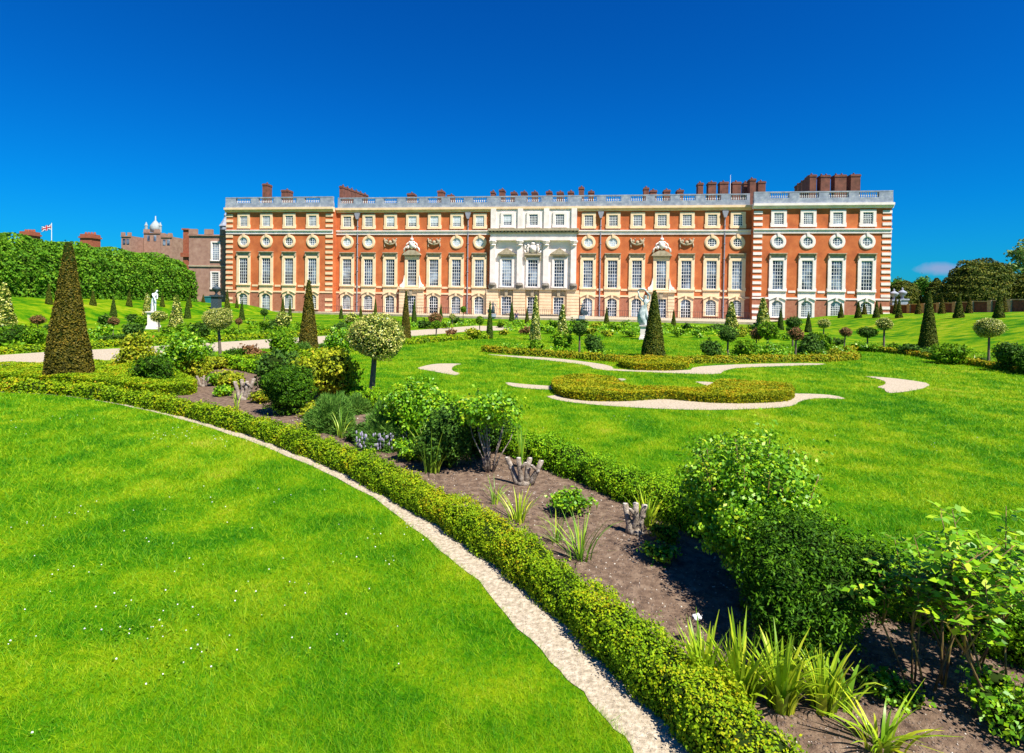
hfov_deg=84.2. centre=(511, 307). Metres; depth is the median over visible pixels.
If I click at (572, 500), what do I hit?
shrub
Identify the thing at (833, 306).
window
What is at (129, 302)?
clipped yew
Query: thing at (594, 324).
shrub
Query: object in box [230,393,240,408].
iris clump
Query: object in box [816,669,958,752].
iris clump
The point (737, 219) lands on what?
window
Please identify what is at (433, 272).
window
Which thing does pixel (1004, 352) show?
shrub
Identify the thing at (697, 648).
iris clump
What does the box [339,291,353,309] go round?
window
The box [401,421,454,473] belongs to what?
iris clump
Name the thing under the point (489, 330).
clipped yew
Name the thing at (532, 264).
window
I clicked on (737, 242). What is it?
round window
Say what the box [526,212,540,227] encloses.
window
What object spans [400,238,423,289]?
window
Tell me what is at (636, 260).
window
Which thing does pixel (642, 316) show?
statue
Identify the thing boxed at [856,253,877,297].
window
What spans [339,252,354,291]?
window
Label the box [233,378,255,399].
pruned stump
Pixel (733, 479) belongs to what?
shrub
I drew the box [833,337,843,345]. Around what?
shrub
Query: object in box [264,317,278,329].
shrub
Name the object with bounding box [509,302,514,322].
clipped yew
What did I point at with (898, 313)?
clipped yew
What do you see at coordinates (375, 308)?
clipped yew
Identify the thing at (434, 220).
window
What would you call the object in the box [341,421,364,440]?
shrub
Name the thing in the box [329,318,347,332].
shrub
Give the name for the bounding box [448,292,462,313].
window
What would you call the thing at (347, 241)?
round window
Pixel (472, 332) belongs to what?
shrub
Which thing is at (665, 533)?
shrub
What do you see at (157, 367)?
shrub
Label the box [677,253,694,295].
window
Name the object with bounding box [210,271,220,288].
window
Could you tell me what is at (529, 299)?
garden door
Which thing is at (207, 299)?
storage box
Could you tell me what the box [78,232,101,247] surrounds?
chimney stack
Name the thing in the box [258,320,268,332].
standard tree
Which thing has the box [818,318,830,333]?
standard tree
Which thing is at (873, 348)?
shrub
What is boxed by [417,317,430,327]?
shrub
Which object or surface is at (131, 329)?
shrub
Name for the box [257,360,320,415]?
shrub
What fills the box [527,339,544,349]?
shrub
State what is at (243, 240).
round window
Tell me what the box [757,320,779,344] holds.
standard tree
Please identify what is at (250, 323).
shrub
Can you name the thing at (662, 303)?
garden door
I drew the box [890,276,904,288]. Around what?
tree
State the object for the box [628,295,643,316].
window
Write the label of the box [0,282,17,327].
clipped holly
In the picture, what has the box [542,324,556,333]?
shrub
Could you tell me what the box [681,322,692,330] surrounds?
shrub
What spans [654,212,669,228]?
window
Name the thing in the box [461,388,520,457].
shrub
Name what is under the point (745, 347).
shrub
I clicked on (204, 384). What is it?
pruned stump
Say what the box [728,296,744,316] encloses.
window
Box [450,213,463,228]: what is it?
window
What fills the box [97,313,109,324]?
shrub
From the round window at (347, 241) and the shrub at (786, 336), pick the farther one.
the round window at (347, 241)
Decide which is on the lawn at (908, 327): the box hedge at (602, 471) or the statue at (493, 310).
the box hedge at (602, 471)
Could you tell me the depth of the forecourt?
83.54 m
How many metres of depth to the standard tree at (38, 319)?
38.79 m
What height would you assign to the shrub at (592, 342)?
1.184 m
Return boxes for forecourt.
[329,312,777,322]
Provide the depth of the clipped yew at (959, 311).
50.98 m
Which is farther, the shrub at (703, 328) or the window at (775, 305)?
the window at (775, 305)
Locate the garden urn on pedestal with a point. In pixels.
(216, 300)
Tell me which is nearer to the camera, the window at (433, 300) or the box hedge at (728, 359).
the box hedge at (728, 359)
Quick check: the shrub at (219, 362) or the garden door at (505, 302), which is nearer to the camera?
the shrub at (219, 362)
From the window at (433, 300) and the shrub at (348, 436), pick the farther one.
the window at (433, 300)
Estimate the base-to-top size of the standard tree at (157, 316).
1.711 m
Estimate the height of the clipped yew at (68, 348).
4.772 m
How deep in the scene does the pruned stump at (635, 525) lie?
7.22 m
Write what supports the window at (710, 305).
in the palace
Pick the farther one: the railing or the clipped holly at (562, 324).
the railing
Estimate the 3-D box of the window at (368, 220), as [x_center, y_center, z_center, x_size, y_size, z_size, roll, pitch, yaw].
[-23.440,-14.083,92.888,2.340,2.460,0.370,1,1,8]
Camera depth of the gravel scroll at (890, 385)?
20.82 m
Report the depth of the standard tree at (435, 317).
51.93 m
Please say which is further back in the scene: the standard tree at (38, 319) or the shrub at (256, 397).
the standard tree at (38, 319)
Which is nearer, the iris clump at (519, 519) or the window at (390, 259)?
the iris clump at (519, 519)
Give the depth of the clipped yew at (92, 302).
61.06 m
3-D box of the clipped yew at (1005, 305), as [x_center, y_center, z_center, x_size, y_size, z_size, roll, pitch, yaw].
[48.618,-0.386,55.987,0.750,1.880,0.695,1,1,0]
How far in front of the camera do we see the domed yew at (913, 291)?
127.85 m
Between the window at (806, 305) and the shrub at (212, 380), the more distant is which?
the window at (806, 305)
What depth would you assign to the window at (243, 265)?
94.61 m
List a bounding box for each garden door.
[408,295,416,312]
[500,296,511,314]
[526,296,537,313]
[552,296,564,314]
[658,298,666,317]
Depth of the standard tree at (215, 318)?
24.76 m
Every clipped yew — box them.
[42,240,95,377]
[45,283,52,304]
[89,291,96,305]
[109,296,117,316]
[125,291,132,306]
[159,293,164,306]
[183,298,190,318]
[189,295,191,307]
[224,289,229,311]
[239,300,244,319]
[281,297,284,311]
[288,300,291,317]
[298,279,318,348]
[339,306,343,318]
[373,298,376,315]
[401,290,411,338]
[411,299,416,323]
[486,302,492,338]
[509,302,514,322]
[525,308,528,324]
[604,307,609,323]
[641,290,665,355]
[671,309,675,326]
[777,308,783,329]
[804,312,811,332]
[837,303,843,317]
[854,301,861,317]
[862,303,866,314]
[872,300,880,317]
[879,303,882,314]
[892,297,896,314]
[895,298,902,317]
[914,297,921,313]
[917,290,938,349]
[937,295,945,313]
[952,294,964,317]
[965,295,973,312]
[992,290,1005,317]
[1003,294,1008,311]
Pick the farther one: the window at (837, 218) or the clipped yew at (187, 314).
the window at (837, 218)
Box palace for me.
[224,173,894,319]
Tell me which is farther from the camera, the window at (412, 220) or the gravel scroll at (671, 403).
the window at (412, 220)
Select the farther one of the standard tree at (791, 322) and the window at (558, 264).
the window at (558, 264)
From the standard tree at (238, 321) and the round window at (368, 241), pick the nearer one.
the standard tree at (238, 321)
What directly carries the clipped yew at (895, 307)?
on the lawn at (908, 327)
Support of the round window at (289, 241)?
in the palace
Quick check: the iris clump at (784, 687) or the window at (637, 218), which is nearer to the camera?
the iris clump at (784, 687)
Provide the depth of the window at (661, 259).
86.71 m
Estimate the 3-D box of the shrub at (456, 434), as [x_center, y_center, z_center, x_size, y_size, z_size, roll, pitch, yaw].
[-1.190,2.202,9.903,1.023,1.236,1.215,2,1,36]
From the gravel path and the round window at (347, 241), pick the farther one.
the round window at (347, 241)
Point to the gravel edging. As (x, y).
(648, 739)
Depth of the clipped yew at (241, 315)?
64.78 m
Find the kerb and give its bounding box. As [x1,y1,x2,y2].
[315,312,752,323]
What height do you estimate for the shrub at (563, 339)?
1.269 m
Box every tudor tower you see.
[120,232,143,252]
[143,216,167,256]
[161,233,182,261]
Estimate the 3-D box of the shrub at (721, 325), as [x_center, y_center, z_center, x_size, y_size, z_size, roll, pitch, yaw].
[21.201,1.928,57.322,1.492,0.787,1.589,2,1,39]
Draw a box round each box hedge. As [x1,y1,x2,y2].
[0,329,331,353]
[0,375,811,752]
[216,353,1023,668]
[229,333,489,359]
[481,344,861,363]
[842,345,1023,374]
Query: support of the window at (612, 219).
in the palace
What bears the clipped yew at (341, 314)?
on the lawn at (908, 327)
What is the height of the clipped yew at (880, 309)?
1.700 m
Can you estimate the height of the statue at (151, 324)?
3.277 m
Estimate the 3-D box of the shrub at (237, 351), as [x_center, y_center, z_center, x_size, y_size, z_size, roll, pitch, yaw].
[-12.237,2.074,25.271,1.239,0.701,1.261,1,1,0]
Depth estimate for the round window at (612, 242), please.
87.67 m
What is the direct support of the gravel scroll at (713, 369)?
on the lawn at (908, 327)
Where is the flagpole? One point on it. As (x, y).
(46, 227)
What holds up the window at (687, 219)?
in the palace
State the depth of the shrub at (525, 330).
46.51 m
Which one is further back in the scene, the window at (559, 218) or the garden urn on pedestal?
the window at (559, 218)
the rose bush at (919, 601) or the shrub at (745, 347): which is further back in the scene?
the shrub at (745, 347)
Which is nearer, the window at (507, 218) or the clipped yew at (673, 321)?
the clipped yew at (673, 321)
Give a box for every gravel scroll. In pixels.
[419,363,458,374]
[490,354,821,373]
[507,382,551,388]
[548,393,843,409]
[697,381,712,384]
[867,376,928,392]
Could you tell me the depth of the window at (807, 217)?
82.56 m
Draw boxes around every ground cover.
[1,321,335,345]
[175,336,420,375]
[347,318,748,335]
[498,342,854,355]
[857,340,995,361]
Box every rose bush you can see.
[841,532,1009,691]
[901,531,1023,666]
[916,499,1023,720]
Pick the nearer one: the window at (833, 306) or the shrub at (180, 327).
the shrub at (180, 327)
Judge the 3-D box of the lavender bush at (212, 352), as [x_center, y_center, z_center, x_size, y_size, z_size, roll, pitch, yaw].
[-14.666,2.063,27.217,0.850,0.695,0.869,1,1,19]
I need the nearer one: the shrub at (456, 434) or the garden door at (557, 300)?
the shrub at (456, 434)
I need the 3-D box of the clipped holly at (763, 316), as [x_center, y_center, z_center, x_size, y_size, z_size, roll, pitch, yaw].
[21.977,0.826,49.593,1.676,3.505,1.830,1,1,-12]
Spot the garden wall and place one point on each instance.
(1015, 305)
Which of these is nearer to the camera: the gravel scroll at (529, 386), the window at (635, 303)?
the gravel scroll at (529, 386)
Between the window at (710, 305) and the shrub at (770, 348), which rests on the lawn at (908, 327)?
the shrub at (770, 348)
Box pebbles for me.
[176,416,691,752]
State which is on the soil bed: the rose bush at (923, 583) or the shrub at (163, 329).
the rose bush at (923, 583)
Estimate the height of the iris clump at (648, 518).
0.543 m
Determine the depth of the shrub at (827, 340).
32.68 m
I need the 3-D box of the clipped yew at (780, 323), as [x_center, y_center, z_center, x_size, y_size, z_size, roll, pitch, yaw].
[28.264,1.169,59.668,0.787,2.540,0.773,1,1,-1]
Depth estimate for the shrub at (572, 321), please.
58.02 m
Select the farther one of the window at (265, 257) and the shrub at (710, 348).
the window at (265, 257)
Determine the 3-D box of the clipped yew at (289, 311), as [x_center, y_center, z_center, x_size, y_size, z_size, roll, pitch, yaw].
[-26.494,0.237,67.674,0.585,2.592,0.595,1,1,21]
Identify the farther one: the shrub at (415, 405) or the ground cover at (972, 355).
the ground cover at (972, 355)
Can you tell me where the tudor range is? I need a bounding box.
[188,213,225,301]
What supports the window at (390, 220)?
in the palace
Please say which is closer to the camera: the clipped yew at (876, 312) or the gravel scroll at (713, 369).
the gravel scroll at (713, 369)
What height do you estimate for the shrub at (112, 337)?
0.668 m
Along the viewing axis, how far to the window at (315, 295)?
92.92 m
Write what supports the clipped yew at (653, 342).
on the lawn at (908, 327)
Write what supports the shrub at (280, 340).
on the lawn at (908, 327)
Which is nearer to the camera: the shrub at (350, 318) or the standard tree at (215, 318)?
the standard tree at (215, 318)
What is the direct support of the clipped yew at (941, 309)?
on the lawn at (908, 327)
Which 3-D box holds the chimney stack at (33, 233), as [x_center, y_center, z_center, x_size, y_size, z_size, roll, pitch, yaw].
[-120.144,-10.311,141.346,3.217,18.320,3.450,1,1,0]
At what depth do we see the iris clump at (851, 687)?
4.16 m
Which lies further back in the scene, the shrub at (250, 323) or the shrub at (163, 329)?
the shrub at (250, 323)
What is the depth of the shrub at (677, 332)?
45.63 m
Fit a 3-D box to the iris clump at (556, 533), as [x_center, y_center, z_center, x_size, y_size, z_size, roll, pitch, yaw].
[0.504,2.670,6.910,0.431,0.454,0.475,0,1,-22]
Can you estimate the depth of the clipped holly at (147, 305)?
64.03 m
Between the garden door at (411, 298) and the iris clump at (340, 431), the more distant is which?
the garden door at (411, 298)
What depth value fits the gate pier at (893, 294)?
97.58 m
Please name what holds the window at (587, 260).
in the palace
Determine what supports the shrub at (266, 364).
on the soil bed
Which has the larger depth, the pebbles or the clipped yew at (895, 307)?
the clipped yew at (895, 307)
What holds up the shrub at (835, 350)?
on the lawn at (908, 327)
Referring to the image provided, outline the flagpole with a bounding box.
[42,223,51,239]
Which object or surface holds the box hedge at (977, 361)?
on the lawn at (908, 327)
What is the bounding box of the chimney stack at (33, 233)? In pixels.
[17,229,41,241]
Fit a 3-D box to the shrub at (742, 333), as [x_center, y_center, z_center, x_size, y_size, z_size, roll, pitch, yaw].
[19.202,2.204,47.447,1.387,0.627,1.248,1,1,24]
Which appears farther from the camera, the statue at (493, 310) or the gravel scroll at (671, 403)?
the statue at (493, 310)
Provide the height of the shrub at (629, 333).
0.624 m
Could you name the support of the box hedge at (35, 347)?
on the lawn at (908, 327)
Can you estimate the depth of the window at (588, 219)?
88.10 m
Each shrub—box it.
[0,321,27,345]
[18,323,47,344]
[87,323,114,339]
[96,334,124,340]
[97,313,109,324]
[110,330,159,365]
[120,322,145,335]
[124,314,137,322]
[124,352,179,379]
[135,314,146,325]
[156,326,174,333]
[156,326,218,372]
[173,321,190,332]
[174,357,213,377]
[189,321,210,337]
[205,356,229,368]
[205,372,222,385]
[212,383,233,396]
[214,370,245,389]
[219,347,249,356]
[225,326,242,334]
[237,343,265,355]
[244,317,258,327]
[247,389,269,403]
[251,346,299,389]
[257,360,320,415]
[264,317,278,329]
[265,329,300,358]
[275,310,291,328]
[288,343,364,398]
[295,400,315,418]
[323,327,354,356]
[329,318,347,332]
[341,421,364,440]
[345,312,357,323]
[375,376,457,440]
[392,436,422,461]
[406,398,475,467]
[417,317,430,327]
[430,380,529,472]
[441,319,452,327]
[445,327,456,335]
[449,317,463,324]
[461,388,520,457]
[464,328,481,338]
[496,318,505,327]
[498,329,510,334]
[513,318,522,325]
[518,326,529,333]
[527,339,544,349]
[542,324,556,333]
[544,486,598,516]
[547,319,557,327]
[550,330,573,349]
[567,317,576,326]
[578,319,589,325]
[582,334,605,351]
[585,327,598,334]
[589,321,602,327]
[600,330,613,336]
[606,323,621,329]
[620,319,632,325]
[620,330,639,336]
[640,539,682,567]
[645,519,682,546]
[663,407,836,586]
[670,327,686,336]
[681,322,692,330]
[692,326,710,332]
[692,329,702,337]
[700,335,723,356]
[706,324,719,329]
[713,324,729,327]
[726,501,922,673]
[730,337,760,355]
[737,325,751,331]
[737,330,748,336]
[758,340,790,354]
[780,331,791,339]
[797,332,826,354]
[817,333,836,352]
[823,347,844,354]
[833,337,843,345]
[847,661,936,713]
[853,342,868,350]
[868,344,879,351]
[888,342,899,348]
[897,343,920,351]
[924,342,974,364]
[954,656,1023,746]
[990,341,1023,370]
[1011,350,1023,373]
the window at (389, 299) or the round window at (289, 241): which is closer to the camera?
the window at (389, 299)
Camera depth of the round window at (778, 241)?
83.17 m
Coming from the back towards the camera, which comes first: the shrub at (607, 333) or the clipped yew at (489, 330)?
the shrub at (607, 333)
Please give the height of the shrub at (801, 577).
1.194 m
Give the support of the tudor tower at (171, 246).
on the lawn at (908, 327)
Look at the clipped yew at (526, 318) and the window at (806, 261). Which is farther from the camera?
the window at (806, 261)
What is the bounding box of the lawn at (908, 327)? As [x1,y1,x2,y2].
[0,297,1023,752]
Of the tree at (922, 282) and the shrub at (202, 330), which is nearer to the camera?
the shrub at (202, 330)
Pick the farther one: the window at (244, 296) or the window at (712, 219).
the window at (244, 296)
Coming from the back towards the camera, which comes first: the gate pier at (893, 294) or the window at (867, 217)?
the gate pier at (893, 294)
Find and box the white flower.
[692,613,701,642]
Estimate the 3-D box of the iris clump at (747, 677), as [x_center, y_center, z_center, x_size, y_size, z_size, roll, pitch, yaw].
[1.730,2.630,4.225,0.771,0.663,0.702,1,1,0]
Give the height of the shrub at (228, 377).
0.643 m
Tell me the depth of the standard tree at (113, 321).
39.09 m
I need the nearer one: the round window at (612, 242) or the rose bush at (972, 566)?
the rose bush at (972, 566)
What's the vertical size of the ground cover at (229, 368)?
0.328 m
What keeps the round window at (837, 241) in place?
in the palace
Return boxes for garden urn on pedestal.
[209,283,222,309]
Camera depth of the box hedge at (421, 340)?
36.06 m
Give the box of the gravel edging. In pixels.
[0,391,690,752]
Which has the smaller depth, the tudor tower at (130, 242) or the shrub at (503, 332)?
the shrub at (503, 332)
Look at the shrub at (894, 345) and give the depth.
35.20 m
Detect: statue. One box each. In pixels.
[145,290,160,328]
[487,303,495,316]
[578,303,587,318]
[637,288,650,339]
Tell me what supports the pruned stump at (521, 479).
on the soil bed
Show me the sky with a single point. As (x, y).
(116, 116)
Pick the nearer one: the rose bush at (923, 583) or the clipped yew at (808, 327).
the rose bush at (923, 583)
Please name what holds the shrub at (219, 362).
on the lawn at (908, 327)
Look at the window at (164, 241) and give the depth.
149.68 m
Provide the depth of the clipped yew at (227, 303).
79.08 m
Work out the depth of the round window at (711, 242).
85.68 m
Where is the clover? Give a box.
[0,362,994,743]
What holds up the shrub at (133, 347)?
on the lawn at (908, 327)
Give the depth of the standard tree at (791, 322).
37.69 m
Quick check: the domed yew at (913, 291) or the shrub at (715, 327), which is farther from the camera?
the domed yew at (913, 291)
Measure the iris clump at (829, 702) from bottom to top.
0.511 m
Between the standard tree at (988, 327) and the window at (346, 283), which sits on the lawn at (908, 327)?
the standard tree at (988, 327)
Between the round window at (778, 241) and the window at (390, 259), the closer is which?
the round window at (778, 241)
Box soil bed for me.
[176,367,1023,752]
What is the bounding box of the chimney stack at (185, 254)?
[180,228,188,270]
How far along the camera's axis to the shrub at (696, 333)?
45.20 m
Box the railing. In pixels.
[338,306,749,319]
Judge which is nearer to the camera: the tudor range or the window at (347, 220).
the window at (347, 220)
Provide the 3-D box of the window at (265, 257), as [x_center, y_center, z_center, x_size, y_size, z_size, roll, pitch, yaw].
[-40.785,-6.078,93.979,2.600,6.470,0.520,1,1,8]
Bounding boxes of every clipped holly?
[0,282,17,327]
[142,293,150,315]
[167,295,182,326]
[529,295,540,340]
[557,304,567,333]
[724,301,738,328]
[753,297,769,328]
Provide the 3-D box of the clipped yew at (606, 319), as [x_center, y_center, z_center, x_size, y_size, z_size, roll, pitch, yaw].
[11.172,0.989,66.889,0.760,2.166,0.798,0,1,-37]
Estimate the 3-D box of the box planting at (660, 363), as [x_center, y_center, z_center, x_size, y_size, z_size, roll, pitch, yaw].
[6.428,2.481,25.675,3.430,0.408,3.589,1,1,0]
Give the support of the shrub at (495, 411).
on the soil bed
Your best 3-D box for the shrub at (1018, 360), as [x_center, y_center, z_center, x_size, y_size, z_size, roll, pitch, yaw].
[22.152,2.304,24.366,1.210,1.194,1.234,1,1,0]
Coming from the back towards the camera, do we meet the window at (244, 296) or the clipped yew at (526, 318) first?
the window at (244, 296)
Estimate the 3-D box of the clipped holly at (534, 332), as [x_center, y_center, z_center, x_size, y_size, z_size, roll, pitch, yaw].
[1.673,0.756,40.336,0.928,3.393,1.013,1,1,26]
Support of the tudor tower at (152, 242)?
on the lawn at (908, 327)
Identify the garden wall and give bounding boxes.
[889,299,1023,312]
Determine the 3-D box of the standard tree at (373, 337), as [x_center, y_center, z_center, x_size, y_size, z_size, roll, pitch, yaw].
[-3.808,1.430,15.710,1.731,2.628,1.706,1,1,0]
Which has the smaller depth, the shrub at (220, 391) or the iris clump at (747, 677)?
the iris clump at (747, 677)
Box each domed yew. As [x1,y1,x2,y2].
[890,280,922,303]
[921,277,941,302]
[932,258,1019,302]
[1012,274,1023,298]
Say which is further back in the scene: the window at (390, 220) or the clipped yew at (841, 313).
the window at (390, 220)
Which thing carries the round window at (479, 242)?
in the palace
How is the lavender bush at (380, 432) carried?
on the soil bed
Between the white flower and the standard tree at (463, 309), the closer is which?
the white flower
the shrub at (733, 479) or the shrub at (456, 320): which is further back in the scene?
the shrub at (456, 320)
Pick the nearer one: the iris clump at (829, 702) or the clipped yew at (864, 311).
the iris clump at (829, 702)
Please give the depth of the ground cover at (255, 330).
41.11 m
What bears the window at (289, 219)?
in the palace
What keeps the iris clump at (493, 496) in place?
on the soil bed
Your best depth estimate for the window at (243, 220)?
94.47 m
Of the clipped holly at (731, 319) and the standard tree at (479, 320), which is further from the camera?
the clipped holly at (731, 319)
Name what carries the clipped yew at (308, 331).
on the lawn at (908, 327)
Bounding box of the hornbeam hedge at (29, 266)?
[0,232,198,301]
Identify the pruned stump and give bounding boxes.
[196,376,209,386]
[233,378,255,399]
[505,456,543,485]
[623,502,647,535]
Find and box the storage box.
[204,296,210,302]
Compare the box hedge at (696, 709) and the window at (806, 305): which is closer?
the box hedge at (696, 709)
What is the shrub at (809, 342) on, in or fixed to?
on the lawn at (908, 327)
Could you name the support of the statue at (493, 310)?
on the forecourt
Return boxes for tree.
[29,314,47,329]
[108,317,119,334]
[149,310,167,331]
[201,307,232,355]
[234,318,242,327]
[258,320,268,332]
[260,308,268,319]
[344,312,406,392]
[428,312,442,328]
[431,320,441,335]
[449,314,455,323]
[460,306,466,318]
[475,316,483,329]
[572,322,586,351]
[717,326,739,354]
[749,327,761,344]
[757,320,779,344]
[785,316,802,346]
[787,326,803,354]
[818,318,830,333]
[839,327,852,345]
[856,326,878,343]
[875,317,893,346]
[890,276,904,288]
[912,275,932,295]
[972,317,1008,360]
[1003,239,1023,278]
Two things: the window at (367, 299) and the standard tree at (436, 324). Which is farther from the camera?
the window at (367, 299)
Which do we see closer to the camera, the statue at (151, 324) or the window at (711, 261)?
the statue at (151, 324)
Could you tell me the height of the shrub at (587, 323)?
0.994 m
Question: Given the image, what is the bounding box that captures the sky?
[0,0,1023,282]
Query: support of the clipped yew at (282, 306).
on the lawn at (908, 327)
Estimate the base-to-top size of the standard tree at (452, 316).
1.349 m
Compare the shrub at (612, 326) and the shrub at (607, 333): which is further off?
the shrub at (612, 326)
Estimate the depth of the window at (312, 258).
92.96 m
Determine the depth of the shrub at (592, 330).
45.76 m
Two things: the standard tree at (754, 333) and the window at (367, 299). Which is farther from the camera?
the window at (367, 299)
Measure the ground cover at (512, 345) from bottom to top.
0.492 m
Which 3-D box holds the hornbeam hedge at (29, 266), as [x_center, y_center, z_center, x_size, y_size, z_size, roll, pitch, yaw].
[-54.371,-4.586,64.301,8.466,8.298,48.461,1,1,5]
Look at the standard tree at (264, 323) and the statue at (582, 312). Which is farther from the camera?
the statue at (582, 312)
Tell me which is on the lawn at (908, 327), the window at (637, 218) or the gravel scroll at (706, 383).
the gravel scroll at (706, 383)
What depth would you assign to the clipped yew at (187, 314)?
66.82 m
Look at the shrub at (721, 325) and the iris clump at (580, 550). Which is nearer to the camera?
the iris clump at (580, 550)
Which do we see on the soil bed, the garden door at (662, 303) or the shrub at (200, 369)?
the shrub at (200, 369)
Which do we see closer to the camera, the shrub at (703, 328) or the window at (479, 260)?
the shrub at (703, 328)
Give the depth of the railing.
87.58 m
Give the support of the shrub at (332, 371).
on the soil bed
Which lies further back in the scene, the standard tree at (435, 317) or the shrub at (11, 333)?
the standard tree at (435, 317)
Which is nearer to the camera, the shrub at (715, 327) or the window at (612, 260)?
the shrub at (715, 327)
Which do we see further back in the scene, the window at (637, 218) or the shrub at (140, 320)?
the window at (637, 218)
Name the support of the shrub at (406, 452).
on the soil bed
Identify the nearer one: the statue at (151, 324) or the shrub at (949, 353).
the shrub at (949, 353)
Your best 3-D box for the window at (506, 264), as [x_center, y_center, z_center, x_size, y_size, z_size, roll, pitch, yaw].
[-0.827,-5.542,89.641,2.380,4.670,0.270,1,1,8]
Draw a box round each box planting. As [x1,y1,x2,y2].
[0,359,197,395]
[551,373,795,403]
[618,355,689,370]
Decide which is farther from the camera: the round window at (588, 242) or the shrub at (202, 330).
the round window at (588, 242)
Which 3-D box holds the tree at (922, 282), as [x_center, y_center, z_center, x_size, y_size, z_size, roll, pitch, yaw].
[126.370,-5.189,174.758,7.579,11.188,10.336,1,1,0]
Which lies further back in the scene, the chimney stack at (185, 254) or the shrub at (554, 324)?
the chimney stack at (185, 254)
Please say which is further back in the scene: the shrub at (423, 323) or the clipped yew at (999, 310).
the shrub at (423, 323)
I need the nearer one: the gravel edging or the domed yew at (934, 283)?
the gravel edging
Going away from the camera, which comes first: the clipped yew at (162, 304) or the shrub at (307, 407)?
the shrub at (307, 407)
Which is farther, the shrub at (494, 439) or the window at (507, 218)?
the window at (507, 218)
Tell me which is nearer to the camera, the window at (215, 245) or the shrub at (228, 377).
the shrub at (228, 377)
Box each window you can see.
[147,235,155,240]
[163,240,169,244]
[210,241,220,260]
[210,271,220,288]
[235,251,250,289]
[236,290,249,304]
[237,214,250,228]
[238,234,249,247]
[258,251,273,290]
[258,290,272,310]
[260,213,272,228]
[260,234,272,247]
[281,251,296,290]
[281,290,295,308]
[282,213,295,228]
[283,234,295,247]
[304,251,319,290]
[304,291,318,309]
[306,213,319,227]
[306,234,318,247]
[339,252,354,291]
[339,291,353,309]
[340,214,353,228]
[341,234,353,248]
[360,252,375,291]
[361,291,374,309]
[362,214,375,228]
[362,234,374,248]
[382,252,397,291]
[382,291,396,312]
[383,214,397,228]
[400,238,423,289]
[405,214,419,228]
[426,252,441,292]
[426,292,440,313]
[427,214,441,228]
[448,253,463,292]
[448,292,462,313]
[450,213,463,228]
[450,234,462,248]
[471,253,486,292]
[471,293,485,314]
[473,213,486,228]
[473,234,486,248]
[499,258,513,286]
[500,212,514,227]
[525,258,539,287]
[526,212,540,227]
[551,258,565,287]
[552,212,566,227]
[579,253,595,294]
[580,294,594,316]
[581,213,595,228]
[581,234,595,248]
[604,253,620,294]
[604,294,619,316]
[606,213,620,228]
[606,234,619,248]
[628,253,645,295]
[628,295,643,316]
[630,212,645,228]
[648,238,673,292]
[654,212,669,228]
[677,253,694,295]
[677,295,693,317]
[679,212,694,228]
[702,253,720,295]
[703,296,718,316]
[704,212,720,227]
[704,234,719,249]
[727,253,746,296]
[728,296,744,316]
[730,212,745,227]
[730,234,744,249]
[768,253,787,296]
[768,296,785,317]
[770,210,786,226]
[770,233,785,248]
[797,253,817,297]
[798,297,815,317]
[799,210,816,226]
[800,233,815,248]
[826,253,846,297]
[827,297,844,315]
[829,210,846,226]
[829,233,844,248]
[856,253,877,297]
[857,298,875,313]
[859,210,876,226]
[859,233,875,248]
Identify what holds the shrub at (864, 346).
on the lawn at (908, 327)
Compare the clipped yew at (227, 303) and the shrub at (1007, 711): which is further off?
the clipped yew at (227, 303)
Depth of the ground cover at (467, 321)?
54.61 m
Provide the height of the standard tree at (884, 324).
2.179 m
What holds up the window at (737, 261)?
in the palace
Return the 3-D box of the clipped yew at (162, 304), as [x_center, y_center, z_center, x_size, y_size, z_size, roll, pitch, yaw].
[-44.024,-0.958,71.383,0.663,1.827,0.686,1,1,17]
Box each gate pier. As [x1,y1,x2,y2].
[890,289,900,304]
[897,287,909,304]
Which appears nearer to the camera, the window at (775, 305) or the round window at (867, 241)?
the round window at (867, 241)
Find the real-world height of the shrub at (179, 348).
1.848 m
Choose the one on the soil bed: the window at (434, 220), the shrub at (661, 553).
the shrub at (661, 553)
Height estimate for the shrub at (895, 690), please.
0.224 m
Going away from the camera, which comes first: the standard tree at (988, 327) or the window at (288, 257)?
the standard tree at (988, 327)
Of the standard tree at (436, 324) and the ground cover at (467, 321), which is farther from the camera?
the ground cover at (467, 321)
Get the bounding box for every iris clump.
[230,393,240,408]
[332,407,352,438]
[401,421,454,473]
[484,477,508,504]
[486,486,544,524]
[512,420,533,467]
[537,506,618,561]
[539,507,570,544]
[631,487,673,527]
[663,609,738,681]
[693,606,797,709]
[736,617,836,715]
[783,637,868,717]
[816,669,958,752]
[818,648,885,713]
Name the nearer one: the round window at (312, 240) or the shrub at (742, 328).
the shrub at (742, 328)
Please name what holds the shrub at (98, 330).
on the lawn at (908, 327)
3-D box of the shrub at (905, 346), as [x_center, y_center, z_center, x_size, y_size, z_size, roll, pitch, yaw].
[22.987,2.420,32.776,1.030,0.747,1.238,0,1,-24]
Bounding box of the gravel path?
[0,326,509,361]
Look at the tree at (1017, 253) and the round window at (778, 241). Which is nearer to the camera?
the round window at (778, 241)
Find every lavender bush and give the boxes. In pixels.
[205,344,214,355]
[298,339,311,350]
[300,390,356,434]
[346,391,373,414]
[351,395,411,452]
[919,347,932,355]

